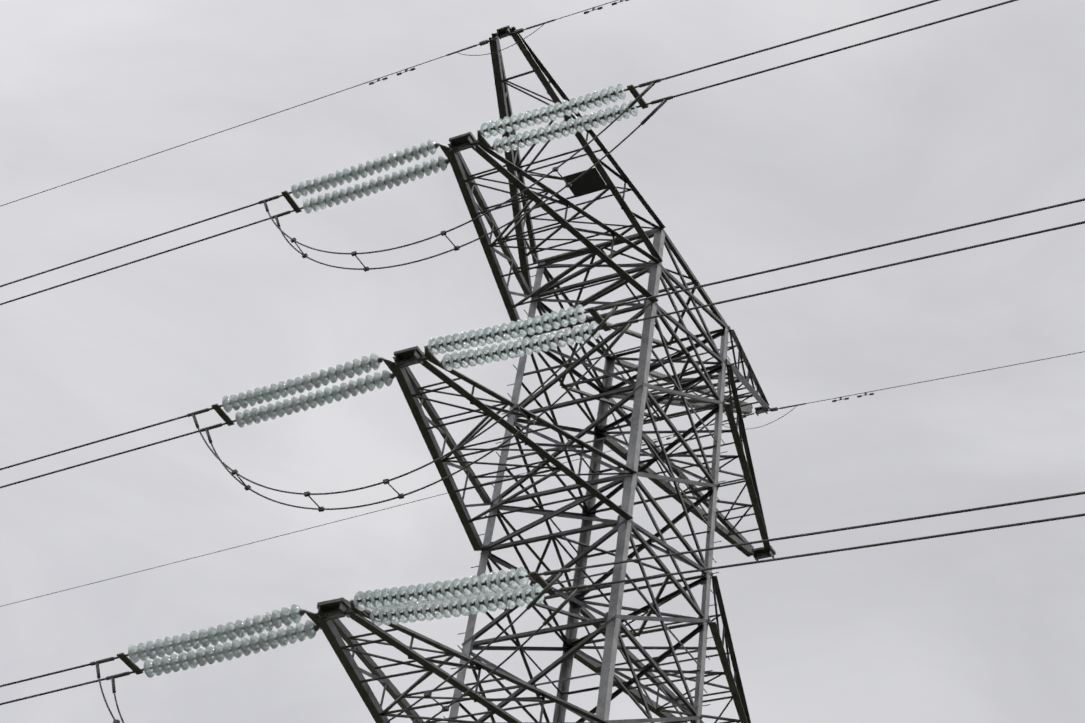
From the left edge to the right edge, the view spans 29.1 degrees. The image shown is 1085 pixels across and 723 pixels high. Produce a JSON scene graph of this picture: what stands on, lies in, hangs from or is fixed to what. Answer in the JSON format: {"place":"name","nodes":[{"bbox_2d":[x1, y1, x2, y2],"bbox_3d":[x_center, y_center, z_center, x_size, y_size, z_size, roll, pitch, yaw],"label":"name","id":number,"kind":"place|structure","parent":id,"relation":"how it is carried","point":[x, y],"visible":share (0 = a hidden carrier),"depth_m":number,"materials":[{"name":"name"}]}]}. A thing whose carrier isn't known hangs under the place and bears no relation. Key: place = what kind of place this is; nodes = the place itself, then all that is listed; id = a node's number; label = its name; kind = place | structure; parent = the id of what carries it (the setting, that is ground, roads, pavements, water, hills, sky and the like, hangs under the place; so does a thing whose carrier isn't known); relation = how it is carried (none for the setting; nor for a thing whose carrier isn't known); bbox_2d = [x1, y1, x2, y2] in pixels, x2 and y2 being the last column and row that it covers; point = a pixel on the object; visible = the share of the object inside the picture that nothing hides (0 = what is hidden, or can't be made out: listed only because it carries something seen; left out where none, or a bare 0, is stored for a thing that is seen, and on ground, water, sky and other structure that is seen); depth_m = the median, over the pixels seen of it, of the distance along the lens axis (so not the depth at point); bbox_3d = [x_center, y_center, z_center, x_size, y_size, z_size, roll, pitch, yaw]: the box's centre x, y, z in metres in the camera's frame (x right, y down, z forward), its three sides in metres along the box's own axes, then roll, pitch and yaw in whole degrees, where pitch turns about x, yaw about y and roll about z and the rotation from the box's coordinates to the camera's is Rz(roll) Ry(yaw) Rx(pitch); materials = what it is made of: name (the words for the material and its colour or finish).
{"place":"outdoors","nodes":[
{"label":"outdoors","id":0,"kind":"place"},
{"bbox_2d":[0,0,1084,722],"label":"sky","id":1,"kind":"structure","parent":0,"point":[979,116],"materials":[{"name":"grey"}]},
{"label":"ground","id":2,"kind":"structure","parent":0,"visible":0},
{"bbox_2d":[0,0,1084,722],"bbox_3d":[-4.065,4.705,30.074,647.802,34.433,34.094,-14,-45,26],"label":"transmission tower","id":3,"kind":"structure","parent":2,"relation":"on","point":[472,596],"depth_m":39.85,"materials":[{"name":"metal"}]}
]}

